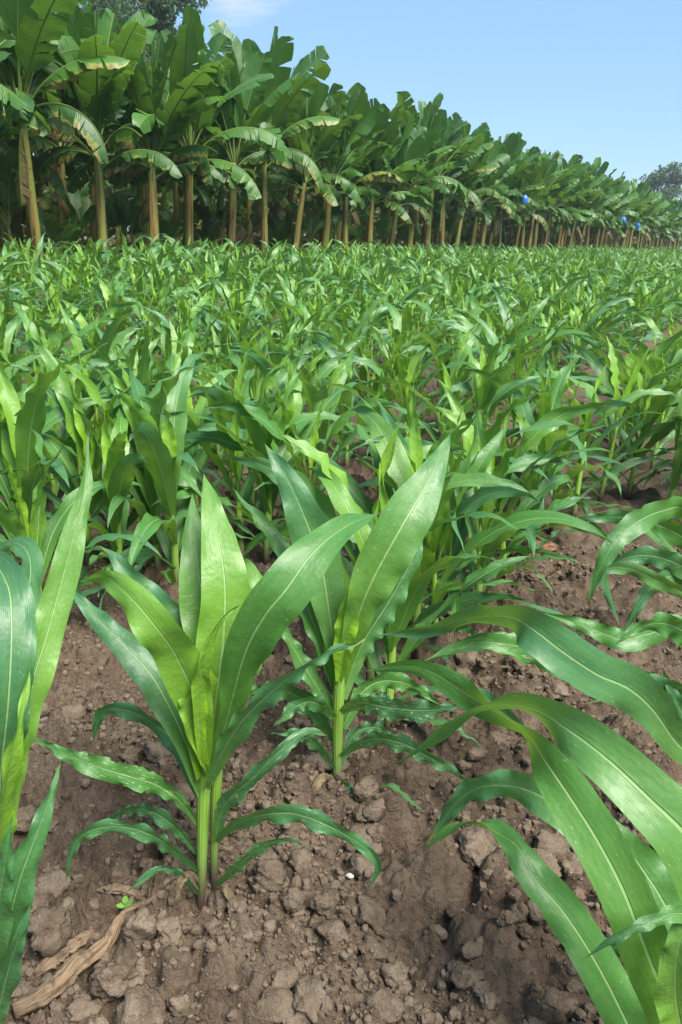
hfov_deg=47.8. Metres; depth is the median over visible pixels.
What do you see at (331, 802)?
soil clod
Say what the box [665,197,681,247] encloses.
banana plant
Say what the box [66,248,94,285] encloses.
maize plant
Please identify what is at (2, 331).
maize plant
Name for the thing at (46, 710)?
soil clod
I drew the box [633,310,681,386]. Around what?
maize plant
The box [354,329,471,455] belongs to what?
maize plant
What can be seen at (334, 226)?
banana plant
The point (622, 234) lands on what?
banana plant
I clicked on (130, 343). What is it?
maize plant
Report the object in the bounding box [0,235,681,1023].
soil ground
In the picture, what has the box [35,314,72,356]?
maize plant
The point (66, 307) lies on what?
maize plant
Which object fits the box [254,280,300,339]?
maize plant
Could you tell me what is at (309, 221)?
banana shoot
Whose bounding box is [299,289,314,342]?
maize plant
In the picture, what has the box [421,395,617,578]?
maize plant
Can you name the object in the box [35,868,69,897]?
soil clod
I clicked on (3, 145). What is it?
banana plant
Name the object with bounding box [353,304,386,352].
maize plant
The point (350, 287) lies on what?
maize plant
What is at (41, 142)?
banana plant
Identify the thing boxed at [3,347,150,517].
maize plant
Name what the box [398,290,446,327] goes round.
maize plant
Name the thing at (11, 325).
maize plant
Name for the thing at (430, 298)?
maize plant
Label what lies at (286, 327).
maize plant
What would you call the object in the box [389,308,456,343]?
maize plant
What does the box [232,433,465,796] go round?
maize plant
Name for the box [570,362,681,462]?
maize plant
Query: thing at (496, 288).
maize plant
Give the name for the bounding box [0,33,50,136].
banana plant
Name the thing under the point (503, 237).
banana shoot
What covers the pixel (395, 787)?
fallen leaf
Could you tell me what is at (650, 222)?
banana plant
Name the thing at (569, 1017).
soil clod
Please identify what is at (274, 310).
maize plant
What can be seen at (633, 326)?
maize plant
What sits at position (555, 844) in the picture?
soil clod
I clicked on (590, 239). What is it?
banana plant
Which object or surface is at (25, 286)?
maize plant
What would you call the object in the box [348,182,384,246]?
banana plant
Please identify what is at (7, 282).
maize plant
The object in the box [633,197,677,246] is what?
banana plant
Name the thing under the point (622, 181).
banana plant
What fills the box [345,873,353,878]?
pebble
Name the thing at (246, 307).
maize plant
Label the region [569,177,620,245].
banana plant
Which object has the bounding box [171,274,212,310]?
maize plant
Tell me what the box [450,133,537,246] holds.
banana plant
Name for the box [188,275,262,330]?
maize plant
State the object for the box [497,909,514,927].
soil clod
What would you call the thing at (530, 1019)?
soil clod
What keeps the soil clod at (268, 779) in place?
on the soil ground
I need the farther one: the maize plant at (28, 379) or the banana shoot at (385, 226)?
the banana shoot at (385, 226)
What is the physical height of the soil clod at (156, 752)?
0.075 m
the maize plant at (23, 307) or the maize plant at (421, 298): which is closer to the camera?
the maize plant at (23, 307)
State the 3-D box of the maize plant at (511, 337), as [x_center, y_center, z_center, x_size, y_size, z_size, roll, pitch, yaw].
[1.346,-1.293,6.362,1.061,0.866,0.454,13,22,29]
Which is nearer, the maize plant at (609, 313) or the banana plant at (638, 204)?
the maize plant at (609, 313)
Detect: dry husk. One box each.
[25,928,93,980]
[96,882,145,900]
[161,830,176,884]
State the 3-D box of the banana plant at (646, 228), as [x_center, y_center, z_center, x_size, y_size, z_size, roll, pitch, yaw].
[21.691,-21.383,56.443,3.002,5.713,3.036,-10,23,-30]
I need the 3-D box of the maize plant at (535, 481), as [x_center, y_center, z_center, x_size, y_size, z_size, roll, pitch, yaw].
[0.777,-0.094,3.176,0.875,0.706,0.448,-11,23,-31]
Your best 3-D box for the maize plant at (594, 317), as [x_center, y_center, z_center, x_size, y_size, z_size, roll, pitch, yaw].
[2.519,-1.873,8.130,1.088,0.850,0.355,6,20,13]
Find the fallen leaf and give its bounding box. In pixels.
[380,783,423,811]
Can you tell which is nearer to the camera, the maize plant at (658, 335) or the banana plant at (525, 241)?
the maize plant at (658, 335)
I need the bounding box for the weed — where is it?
[116,896,132,908]
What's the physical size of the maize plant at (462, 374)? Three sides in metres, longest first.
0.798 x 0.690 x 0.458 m
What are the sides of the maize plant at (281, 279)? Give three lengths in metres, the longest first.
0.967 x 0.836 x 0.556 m
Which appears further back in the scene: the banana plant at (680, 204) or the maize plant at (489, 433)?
the banana plant at (680, 204)
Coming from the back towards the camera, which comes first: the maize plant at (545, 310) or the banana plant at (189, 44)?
the banana plant at (189, 44)
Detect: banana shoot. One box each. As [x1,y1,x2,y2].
[0,151,34,273]
[0,183,23,243]
[38,206,80,254]
[55,214,87,253]
[62,186,108,250]
[104,186,163,257]
[105,192,147,252]
[158,206,184,243]
[180,213,224,242]
[184,188,245,245]
[193,197,224,246]
[222,195,260,245]
[267,210,311,247]
[268,219,293,246]
[291,202,330,248]
[310,196,364,246]
[348,215,376,244]
[360,213,403,244]
[389,216,420,252]
[413,223,436,247]
[415,212,450,246]
[436,207,469,250]
[460,221,478,244]
[475,236,495,248]
[501,231,515,247]
[509,223,529,242]
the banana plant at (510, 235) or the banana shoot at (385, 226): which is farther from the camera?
the banana plant at (510, 235)
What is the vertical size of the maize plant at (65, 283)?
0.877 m
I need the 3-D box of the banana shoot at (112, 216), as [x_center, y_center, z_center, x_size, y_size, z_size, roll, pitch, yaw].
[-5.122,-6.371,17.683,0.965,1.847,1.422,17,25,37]
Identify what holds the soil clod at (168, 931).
on the soil ground
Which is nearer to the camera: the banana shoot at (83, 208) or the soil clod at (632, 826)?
the soil clod at (632, 826)
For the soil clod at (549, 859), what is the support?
on the soil ground
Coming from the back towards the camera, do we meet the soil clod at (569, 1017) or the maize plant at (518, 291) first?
the maize plant at (518, 291)
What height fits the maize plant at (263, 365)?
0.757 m
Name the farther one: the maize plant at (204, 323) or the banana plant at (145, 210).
the banana plant at (145, 210)
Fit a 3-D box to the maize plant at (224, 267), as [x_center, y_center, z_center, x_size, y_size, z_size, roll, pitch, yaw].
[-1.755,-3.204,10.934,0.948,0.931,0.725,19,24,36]
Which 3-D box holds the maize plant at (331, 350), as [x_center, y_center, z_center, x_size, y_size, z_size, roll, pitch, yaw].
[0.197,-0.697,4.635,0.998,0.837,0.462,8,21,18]
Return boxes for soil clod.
[10,978,33,1002]
[11,984,22,998]
[14,805,36,833]
[27,905,72,956]
[30,878,49,913]
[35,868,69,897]
[40,700,51,717]
[48,820,59,834]
[52,702,86,725]
[53,801,60,809]
[58,896,74,910]
[63,993,101,1023]
[86,724,91,731]
[88,956,139,1002]
[93,1015,108,1023]
[99,724,105,730]
[101,855,132,885]
[115,983,165,1023]
[121,745,141,762]
[123,908,156,944]
[129,964,147,986]
[142,740,171,763]
[152,783,194,806]
[156,916,184,947]
[157,830,174,853]
[164,994,191,1017]
[179,916,198,933]
[188,829,196,839]
[206,888,236,914]
[218,836,228,844]
[225,772,232,782]
[226,899,241,914]
[226,1008,237,1020]
[245,688,252,706]
[248,781,259,791]
[253,858,286,896]
[253,930,262,942]
[254,986,294,1023]
[258,852,278,859]
[262,654,275,665]
[265,777,272,782]
[271,727,285,731]
[271,964,298,989]
[272,765,286,782]
[279,887,303,914]
[281,1008,297,1023]
[283,876,289,888]
[284,654,292,662]
[284,917,300,933]
[286,771,294,779]
[288,846,311,874]
[291,905,305,916]
[291,973,326,1023]
[294,717,303,725]
[302,751,350,774]
[308,888,336,919]
[313,917,346,942]
[320,840,326,846]
[326,799,335,805]
[329,880,340,888]
[348,823,383,855]
[348,853,382,884]
[351,776,378,801]
[353,804,369,822]
[354,993,365,1005]
[355,893,385,938]
[357,934,389,961]
[362,798,384,821]
[365,987,404,1023]
[366,822,384,842]
[379,960,408,988]
[381,651,399,662]
[396,980,412,993]
[419,1007,429,1011]
[427,923,448,941]
[430,778,438,788]
[431,691,447,700]
[442,611,450,616]
[446,904,464,918]
[447,958,464,972]
[449,962,485,991]
[453,731,464,742]
[454,652,479,664]
[454,760,472,772]
[456,667,471,679]
[458,826,495,867]
[459,940,482,960]
[467,744,487,761]
[472,980,489,997]
[473,761,505,777]
[478,675,494,687]
[479,992,496,1011]
[485,831,495,845]
[491,731,512,743]
[496,994,502,1004]
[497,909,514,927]
[508,658,525,669]
[510,903,528,924]
[517,923,533,938]
[520,711,539,731]
[525,1014,546,1023]
[526,573,546,584]
[526,667,540,676]
[527,899,546,924]
[532,848,561,876]
[533,828,570,856]
[543,985,574,1018]
[546,682,569,699]
[557,859,582,874]
[560,1021,577,1023]
[562,852,579,861]
[564,860,582,878]
[567,1005,576,1021]
[571,887,585,899]
[594,606,607,611]
[609,647,626,657]
[629,608,653,621]
[629,823,638,832]
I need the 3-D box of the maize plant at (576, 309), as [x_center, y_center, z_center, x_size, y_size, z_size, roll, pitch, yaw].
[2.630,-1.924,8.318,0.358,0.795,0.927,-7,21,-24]
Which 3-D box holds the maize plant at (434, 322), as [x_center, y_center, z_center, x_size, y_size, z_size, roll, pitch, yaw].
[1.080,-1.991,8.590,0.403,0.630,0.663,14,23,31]
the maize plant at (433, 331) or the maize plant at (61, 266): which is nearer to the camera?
the maize plant at (433, 331)
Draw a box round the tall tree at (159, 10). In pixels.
[78,0,210,65]
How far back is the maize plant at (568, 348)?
7.61 m
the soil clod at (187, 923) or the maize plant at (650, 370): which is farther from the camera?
the maize plant at (650, 370)
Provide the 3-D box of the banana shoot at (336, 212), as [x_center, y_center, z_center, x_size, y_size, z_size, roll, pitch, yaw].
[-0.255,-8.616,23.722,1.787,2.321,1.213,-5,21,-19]
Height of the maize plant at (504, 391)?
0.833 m
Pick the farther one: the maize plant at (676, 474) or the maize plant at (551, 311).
the maize plant at (551, 311)
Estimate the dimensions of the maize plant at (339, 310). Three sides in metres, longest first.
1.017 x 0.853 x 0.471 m
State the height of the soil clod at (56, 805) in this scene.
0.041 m
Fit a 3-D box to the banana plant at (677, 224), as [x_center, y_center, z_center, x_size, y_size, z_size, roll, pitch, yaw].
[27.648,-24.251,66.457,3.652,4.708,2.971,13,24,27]
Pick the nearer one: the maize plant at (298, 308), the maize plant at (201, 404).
the maize plant at (201, 404)
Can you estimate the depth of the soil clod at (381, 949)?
1.48 m
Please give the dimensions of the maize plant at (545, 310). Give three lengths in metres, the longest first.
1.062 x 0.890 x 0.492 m
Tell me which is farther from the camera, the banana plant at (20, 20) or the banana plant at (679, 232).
the banana plant at (679, 232)
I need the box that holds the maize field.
[0,231,681,495]
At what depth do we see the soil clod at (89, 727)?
2.08 m
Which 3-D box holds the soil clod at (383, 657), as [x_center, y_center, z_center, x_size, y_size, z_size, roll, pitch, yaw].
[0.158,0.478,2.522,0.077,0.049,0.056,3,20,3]
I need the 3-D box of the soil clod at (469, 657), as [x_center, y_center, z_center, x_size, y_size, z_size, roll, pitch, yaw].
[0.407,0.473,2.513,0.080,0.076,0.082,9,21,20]
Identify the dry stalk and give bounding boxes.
[12,856,176,1018]
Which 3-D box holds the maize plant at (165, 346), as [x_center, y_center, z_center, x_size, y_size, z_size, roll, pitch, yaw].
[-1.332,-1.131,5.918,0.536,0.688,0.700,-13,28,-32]
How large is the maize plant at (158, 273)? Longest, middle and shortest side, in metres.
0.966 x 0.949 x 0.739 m
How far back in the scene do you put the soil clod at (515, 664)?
2.33 m
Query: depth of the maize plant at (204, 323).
7.33 m
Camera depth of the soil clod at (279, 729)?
2.08 m
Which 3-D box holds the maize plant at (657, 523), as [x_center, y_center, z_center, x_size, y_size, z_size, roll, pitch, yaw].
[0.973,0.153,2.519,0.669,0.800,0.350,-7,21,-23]
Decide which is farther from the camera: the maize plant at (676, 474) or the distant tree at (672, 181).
the distant tree at (672, 181)
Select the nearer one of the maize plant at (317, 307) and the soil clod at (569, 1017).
the soil clod at (569, 1017)
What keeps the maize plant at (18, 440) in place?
on the soil ground
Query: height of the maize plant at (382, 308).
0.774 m
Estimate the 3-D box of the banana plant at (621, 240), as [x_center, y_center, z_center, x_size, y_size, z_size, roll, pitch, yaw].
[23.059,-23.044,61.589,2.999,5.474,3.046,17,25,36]
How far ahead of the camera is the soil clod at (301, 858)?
1.65 m
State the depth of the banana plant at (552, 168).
37.03 m
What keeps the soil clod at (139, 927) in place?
on the soil ground
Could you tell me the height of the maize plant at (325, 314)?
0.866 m
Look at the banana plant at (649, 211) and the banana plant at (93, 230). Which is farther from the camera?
the banana plant at (649, 211)
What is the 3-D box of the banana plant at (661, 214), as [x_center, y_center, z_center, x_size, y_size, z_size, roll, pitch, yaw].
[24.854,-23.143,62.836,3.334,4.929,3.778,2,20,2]
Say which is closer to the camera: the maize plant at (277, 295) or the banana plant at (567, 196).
the maize plant at (277, 295)
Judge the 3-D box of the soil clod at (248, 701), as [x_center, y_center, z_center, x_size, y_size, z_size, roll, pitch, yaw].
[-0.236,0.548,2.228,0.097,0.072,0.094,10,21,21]
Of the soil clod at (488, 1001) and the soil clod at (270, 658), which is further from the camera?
the soil clod at (270, 658)
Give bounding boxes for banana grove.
[4,121,681,259]
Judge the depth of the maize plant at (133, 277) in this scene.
10.39 m
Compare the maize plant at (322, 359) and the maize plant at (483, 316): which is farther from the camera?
the maize plant at (483, 316)
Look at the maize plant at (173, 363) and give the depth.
4.09 m
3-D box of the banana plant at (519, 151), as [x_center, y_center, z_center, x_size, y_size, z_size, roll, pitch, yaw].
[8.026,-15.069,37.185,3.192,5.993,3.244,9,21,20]
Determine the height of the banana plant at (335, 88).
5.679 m
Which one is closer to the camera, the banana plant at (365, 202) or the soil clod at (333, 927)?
the soil clod at (333, 927)
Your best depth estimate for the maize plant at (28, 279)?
9.70 m
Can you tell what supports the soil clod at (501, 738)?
on the soil ground
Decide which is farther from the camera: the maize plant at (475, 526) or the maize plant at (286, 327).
the maize plant at (286, 327)
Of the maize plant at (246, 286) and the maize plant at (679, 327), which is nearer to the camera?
the maize plant at (679, 327)
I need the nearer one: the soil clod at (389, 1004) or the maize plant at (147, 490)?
the soil clod at (389, 1004)
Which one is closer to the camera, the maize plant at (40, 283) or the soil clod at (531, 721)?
the soil clod at (531, 721)
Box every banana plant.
[0,0,130,258]
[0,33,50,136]
[0,49,68,275]
[0,83,24,109]
[0,86,54,173]
[1,138,36,179]
[2,7,150,254]
[2,78,90,268]
[8,1,182,279]
[37,52,178,245]
[58,19,238,243]
[76,119,203,213]
[77,43,218,247]
[109,64,230,244]
[115,4,286,269]
[157,135,218,247]
[158,44,298,259]
[187,51,288,237]
[197,97,313,255]
[201,168,280,259]
[208,19,339,253]
[237,168,316,254]
[253,81,349,249]
[255,83,363,250]
[270,162,323,254]
[275,88,401,248]
[282,82,365,246]
[287,91,392,249]
[304,161,321,253]
[316,104,432,250]
[316,141,393,242]
[317,199,338,251]
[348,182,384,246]
[357,108,440,246]
[359,113,457,247]
[367,91,468,250]
[369,180,447,252]
[391,207,452,246]
[403,101,492,252]
[405,175,468,246]
[408,112,496,246]
[408,122,473,248]
[413,213,432,246]
[432,140,521,248]
[433,127,510,250]
[447,206,468,245]
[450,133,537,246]
[451,197,484,247]
[452,157,523,243]
[469,131,540,248]
[471,151,544,249]
[474,217,504,245]
[489,217,516,249]
[491,133,534,248]
[492,146,568,247]
[502,175,557,247]
[503,147,581,248]
[510,154,592,248]
[515,149,578,251]
[517,153,563,248]
[524,223,533,248]
[527,165,585,247]
[538,221,551,250]
[539,155,605,248]
[539,217,547,246]
[545,215,577,248]
[550,229,569,248]
[554,165,592,248]
[557,165,603,247]
[563,229,580,247]
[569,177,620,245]
[571,187,605,248]
[578,157,623,247]
[578,197,635,246]
[579,178,622,245]
[581,197,631,244]
[588,234,592,247]
[590,180,633,248]
[590,231,615,246]
[591,188,640,246]
[593,189,650,247]
[598,172,639,247]
[598,176,633,246]
[615,180,656,246]
[619,230,644,246]
[622,179,655,247]
[622,183,653,246]
[624,191,661,248]
[626,179,656,247]
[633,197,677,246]
[634,185,669,248]
[635,185,667,248]
[643,194,673,248]
[645,197,678,247]
[645,198,674,248]
[648,194,674,248]
[650,216,681,247]
[657,200,681,245]
[659,200,681,247]
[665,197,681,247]
[665,205,681,247]
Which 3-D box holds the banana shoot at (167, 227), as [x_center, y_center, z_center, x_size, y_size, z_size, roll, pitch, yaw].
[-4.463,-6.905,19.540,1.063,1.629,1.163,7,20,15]
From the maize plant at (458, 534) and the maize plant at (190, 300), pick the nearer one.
the maize plant at (458, 534)
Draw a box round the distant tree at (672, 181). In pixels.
[639,161,681,200]
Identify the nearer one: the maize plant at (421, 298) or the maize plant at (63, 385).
the maize plant at (63, 385)
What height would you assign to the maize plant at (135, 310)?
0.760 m
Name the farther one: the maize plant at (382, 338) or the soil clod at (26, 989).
the maize plant at (382, 338)
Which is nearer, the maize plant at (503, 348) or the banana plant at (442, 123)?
the maize plant at (503, 348)
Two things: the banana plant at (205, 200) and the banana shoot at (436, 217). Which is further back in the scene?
the banana shoot at (436, 217)
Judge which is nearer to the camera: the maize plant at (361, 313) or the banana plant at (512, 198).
the maize plant at (361, 313)
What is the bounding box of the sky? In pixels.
[23,0,681,248]
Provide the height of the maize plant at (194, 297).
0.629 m
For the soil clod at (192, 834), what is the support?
on the soil ground
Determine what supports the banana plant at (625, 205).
on the soil ground
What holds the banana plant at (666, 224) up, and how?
on the soil ground
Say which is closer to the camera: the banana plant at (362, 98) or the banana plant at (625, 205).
the banana plant at (362, 98)
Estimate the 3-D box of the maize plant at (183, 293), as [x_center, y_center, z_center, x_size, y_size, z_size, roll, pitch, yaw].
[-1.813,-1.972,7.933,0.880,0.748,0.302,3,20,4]
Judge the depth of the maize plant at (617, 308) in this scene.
9.93 m
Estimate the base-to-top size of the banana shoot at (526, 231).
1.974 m
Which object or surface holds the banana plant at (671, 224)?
on the soil ground
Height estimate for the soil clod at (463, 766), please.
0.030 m
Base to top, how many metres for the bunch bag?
0.374 m
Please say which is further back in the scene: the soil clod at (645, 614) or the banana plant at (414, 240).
the banana plant at (414, 240)
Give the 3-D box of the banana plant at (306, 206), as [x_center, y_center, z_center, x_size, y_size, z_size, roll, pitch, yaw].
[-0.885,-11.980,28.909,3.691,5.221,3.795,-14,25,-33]
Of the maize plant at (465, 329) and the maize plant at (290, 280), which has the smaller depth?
the maize plant at (465, 329)
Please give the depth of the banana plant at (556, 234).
47.63 m
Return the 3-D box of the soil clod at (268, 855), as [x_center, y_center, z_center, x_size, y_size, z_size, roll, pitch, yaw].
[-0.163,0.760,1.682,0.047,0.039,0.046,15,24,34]
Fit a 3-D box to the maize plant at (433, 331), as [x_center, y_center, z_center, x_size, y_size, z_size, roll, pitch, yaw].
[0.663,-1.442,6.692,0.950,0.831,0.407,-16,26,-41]
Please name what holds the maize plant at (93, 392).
on the soil ground
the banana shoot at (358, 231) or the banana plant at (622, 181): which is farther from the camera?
the banana plant at (622, 181)
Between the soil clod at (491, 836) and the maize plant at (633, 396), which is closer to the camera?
the soil clod at (491, 836)
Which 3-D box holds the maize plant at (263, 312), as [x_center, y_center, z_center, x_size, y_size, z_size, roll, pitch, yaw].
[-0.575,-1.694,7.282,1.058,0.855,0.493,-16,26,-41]
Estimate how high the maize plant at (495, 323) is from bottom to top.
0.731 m
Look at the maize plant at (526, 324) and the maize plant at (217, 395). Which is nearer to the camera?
the maize plant at (217, 395)
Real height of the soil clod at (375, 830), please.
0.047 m
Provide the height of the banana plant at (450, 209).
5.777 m
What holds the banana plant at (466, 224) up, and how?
on the soil ground
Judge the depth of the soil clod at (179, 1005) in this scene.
1.33 m
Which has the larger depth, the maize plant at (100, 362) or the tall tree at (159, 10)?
the tall tree at (159, 10)
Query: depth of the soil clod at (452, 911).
1.53 m
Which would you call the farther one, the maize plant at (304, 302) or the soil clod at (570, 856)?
the maize plant at (304, 302)
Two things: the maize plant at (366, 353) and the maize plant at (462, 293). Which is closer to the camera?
the maize plant at (366, 353)
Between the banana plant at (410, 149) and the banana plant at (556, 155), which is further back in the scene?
the banana plant at (556, 155)
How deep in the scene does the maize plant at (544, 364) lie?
4.37 m
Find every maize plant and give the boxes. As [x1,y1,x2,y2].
[0,252,32,296]
[0,265,59,309]
[0,266,93,339]
[0,267,40,303]
[0,272,14,309]
[0,283,38,305]
[0,284,32,361]
[0,287,44,355]
[0,298,26,385]
[0,314,68,380]
[0,318,128,392]
[0,336,206,570]
[0,356,241,551]
[0,362,145,565]
[0,382,55,518]
[0,397,120,541]
[0,429,161,608]
[0,435,92,1023]
[0,469,26,474]
[1,298,154,426]
[2,298,130,359]
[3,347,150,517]
[4,336,89,435]
[4,353,40,378]
[9,290,58,376]
[10,285,45,332]
[10,293,56,353]
[11,271,88,337]
[12,305,126,390]
[16,304,94,355]
[16,366,155,515]
[19,273,39,296]
[19,353,115,513]
[21,341,135,424]
[23,340,95,489]
[24,256,95,317]
[27,285,94,329]
[29,261,95,318]
[32,272,50,304]
[34,474,381,910]
[35,268,86,318]
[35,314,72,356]
[37,244,73,301]
[38,349,73,387]
[40,259,128,321]
[44,298,154,376]
[55,265,106,320]
[59,275,102,344]
[62,325,239,500]
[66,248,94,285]
[72,262,136,314]
[72,333,157,405]
[79,399,169,596]
[80,263,137,305]
[83,326,205,410]
[85,271,134,328]
[86,276,131,337]
[86,365,252,571]
[90,328,153,374]
[95,274,168,323]
[96,365,357,556]
[99,344,206,608]
[100,277,144,339]
[104,261,176,315]
[104,296,132,374]
[115,351,167,390]
[120,294,204,359]
[121,283,203,337]
[122,289,175,320]
[124,261,172,319]
[124,267,189,329]
[126,250,181,308]
[127,314,197,370]
[128,299,178,356]
[133,254,188,322]
[133,318,200,348]
[133,321,151,366]
[136,259,194,325]
[140,305,239,423]
[147,289,215,353]
[151,297,219,335]
[151,312,220,400]
[151,345,205,380]
[151,367,338,564]
[151,369,260,507]
[153,276,212,327]
[160,352,315,507]
[167,285,222,329]
[169,272,222,313]
[170,329,259,500]
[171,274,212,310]
[176,281,256,355]
[177,311,219,382]
[178,274,243,328]
[179,253,257,314]
[181,312,280,405]
[181,322,270,391]
[182,255,230,308]
[182,294,209,348]
[184,387,409,543]
[185,349,361,523]
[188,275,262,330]
[189,293,236,336]
[189,294,221,348]
[191,294,273,361]
[193,345,231,469]
[194,300,268,378]
[195,319,248,357]
[209,278,285,330]
[212,316,317,407]
[215,271,274,344]
[217,279,253,324]
[220,421,540,707]
[223,315,311,416]
[227,345,361,469]
[230,329,320,367]
[232,263,273,322]
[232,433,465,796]
[236,287,287,337]
[237,285,299,340]
[238,309,332,373]
[246,261,318,314]
[248,289,317,345]
[254,269,314,326]
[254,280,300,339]
[259,271,320,329]
[260,296,359,371]
[261,277,275,295]
[264,322,279,376]
[265,348,367,490]
[266,334,371,413]
[270,284,314,337]
[274,281,355,350]
[290,384,596,626]
[294,294,328,328]
[296,300,334,375]
[297,274,351,304]
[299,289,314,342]
[299,318,383,378]
[302,292,317,316]
[306,322,442,455]
[307,269,357,297]
[308,459,528,746]
[309,287,399,412]
[310,276,357,341]
[312,352,355,468]
[314,278,365,305]
[315,333,347,422]
[317,285,357,356]
[318,346,477,440]
[321,291,403,344]
[326,293,392,381]
[329,367,433,494]
[330,303,355,331]
[331,286,401,353]
[334,261,368,307]
[338,312,372,398]
[344,399,611,639]
[347,404,575,599]
[348,316,450,407]
[349,284,375,319]
[349,315,412,372]
[351,278,426,333]
[352,375,563,671]
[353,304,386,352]
[353,358,566,489]
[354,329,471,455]
[356,275,385,319]
[361,281,426,345]
[363,281,406,315]
[364,276,398,327]
[367,659,681,1023]
[369,295,458,385]
[369,326,435,396]
[374,309,392,350]
[376,285,502,387]
[378,274,443,326]
[379,605,681,764]
[380,299,418,364]
[384,289,427,334]
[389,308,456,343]
[395,377,559,553]
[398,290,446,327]
[400,282,440,331]
[401,323,482,438]
[402,313,487,411]
[410,295,459,356]
[412,309,455,360]
[413,298,453,357]
[417,302,469,345]
[421,301,515,355]
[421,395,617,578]
[423,308,548,409]
[426,277,493,328]
[429,293,443,317]
[433,329,522,461]
[436,308,541,401]
[436,311,621,456]
[436,404,624,605]
[441,282,475,339]
[442,275,470,320]
[443,300,569,404]
[446,352,508,429]
[448,282,502,356]
[448,304,514,357]
[453,289,593,379]
[454,409,601,559]
[459,368,636,532]
[461,342,520,424]
[465,292,528,339]
[491,284,531,313]
[492,282,533,314]
[497,291,540,345]
[497,303,541,358]
[498,308,531,344]
[499,323,575,374]
[502,282,583,351]
[502,294,552,343]
[505,364,679,516]
[508,357,625,539]
[514,296,569,349]
[515,294,537,312]
[516,310,552,343]
[524,312,580,368]
[524,335,681,504]
[526,319,587,370]
[527,292,636,365]
[528,350,593,455]
[531,309,573,365]
[532,283,574,333]
[532,304,568,346]
[536,306,624,375]
[546,295,635,365]
[547,296,586,344]
[557,297,629,369]
[560,319,619,371]
[563,327,681,499]
[569,307,631,356]
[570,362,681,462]
[573,287,646,352]
[577,432,681,626]
[579,308,628,352]
[583,346,681,468]
[584,325,681,456]
[584,328,681,427]
[587,306,628,356]
[601,335,676,446]
[603,285,639,344]
[603,307,634,353]
[605,301,647,351]
[610,305,655,346]
[614,295,654,338]
[621,328,681,387]
[624,323,681,381]
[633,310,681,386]
[634,305,681,385]
[642,372,681,488]
[655,301,681,349]
[658,320,681,351]
[667,391,681,499]
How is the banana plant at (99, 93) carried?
on the soil ground
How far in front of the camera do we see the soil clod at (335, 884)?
1.62 m
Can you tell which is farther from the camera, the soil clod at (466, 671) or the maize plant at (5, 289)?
the maize plant at (5, 289)
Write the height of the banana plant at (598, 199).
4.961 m
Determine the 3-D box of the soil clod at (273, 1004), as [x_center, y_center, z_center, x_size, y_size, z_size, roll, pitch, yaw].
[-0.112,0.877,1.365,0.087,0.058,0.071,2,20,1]
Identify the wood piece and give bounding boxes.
[509,540,557,556]
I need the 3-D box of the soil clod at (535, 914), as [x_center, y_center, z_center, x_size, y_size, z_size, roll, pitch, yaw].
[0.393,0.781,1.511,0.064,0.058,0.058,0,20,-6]
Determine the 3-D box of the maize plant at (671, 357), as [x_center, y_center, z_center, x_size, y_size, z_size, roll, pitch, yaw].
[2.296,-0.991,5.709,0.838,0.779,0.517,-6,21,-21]
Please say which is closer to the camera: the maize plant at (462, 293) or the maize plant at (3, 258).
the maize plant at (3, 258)
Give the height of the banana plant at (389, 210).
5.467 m
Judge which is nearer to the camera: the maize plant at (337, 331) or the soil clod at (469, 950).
the soil clod at (469, 950)
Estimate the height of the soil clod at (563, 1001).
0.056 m
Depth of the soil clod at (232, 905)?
1.52 m
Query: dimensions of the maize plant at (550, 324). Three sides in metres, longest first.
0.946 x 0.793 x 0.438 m
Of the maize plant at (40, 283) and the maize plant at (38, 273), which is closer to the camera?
the maize plant at (40, 283)
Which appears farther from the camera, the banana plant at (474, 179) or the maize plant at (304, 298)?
the banana plant at (474, 179)
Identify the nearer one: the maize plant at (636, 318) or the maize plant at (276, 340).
the maize plant at (276, 340)
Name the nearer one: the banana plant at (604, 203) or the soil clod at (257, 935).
the soil clod at (257, 935)
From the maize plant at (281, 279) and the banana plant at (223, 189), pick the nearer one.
the maize plant at (281, 279)
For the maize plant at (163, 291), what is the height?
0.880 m
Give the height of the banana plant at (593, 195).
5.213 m
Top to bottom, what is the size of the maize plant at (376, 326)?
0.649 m
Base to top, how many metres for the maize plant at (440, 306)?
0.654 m
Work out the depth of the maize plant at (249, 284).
10.30 m
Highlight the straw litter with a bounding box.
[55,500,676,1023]
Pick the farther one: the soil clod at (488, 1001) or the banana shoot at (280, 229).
the banana shoot at (280, 229)
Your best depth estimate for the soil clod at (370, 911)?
1.54 m
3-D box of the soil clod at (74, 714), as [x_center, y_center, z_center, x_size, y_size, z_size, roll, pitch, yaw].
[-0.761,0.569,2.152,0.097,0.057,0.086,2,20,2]
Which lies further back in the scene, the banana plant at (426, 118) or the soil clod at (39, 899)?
the banana plant at (426, 118)
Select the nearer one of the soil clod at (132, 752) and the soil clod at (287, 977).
the soil clod at (287, 977)
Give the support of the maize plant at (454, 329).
on the soil ground
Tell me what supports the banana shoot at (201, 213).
on the soil ground
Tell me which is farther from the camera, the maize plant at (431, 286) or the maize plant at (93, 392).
the maize plant at (431, 286)
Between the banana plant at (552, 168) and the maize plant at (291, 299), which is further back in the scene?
the banana plant at (552, 168)
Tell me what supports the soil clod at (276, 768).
on the soil ground
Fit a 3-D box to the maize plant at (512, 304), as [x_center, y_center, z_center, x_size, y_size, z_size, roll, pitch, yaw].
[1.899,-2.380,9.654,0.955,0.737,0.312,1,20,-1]
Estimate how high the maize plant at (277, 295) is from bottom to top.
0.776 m
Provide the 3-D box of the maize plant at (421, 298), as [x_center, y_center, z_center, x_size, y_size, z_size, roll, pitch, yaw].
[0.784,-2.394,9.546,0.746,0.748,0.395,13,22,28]
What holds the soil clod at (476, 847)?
on the soil ground
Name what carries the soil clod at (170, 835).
on the soil ground

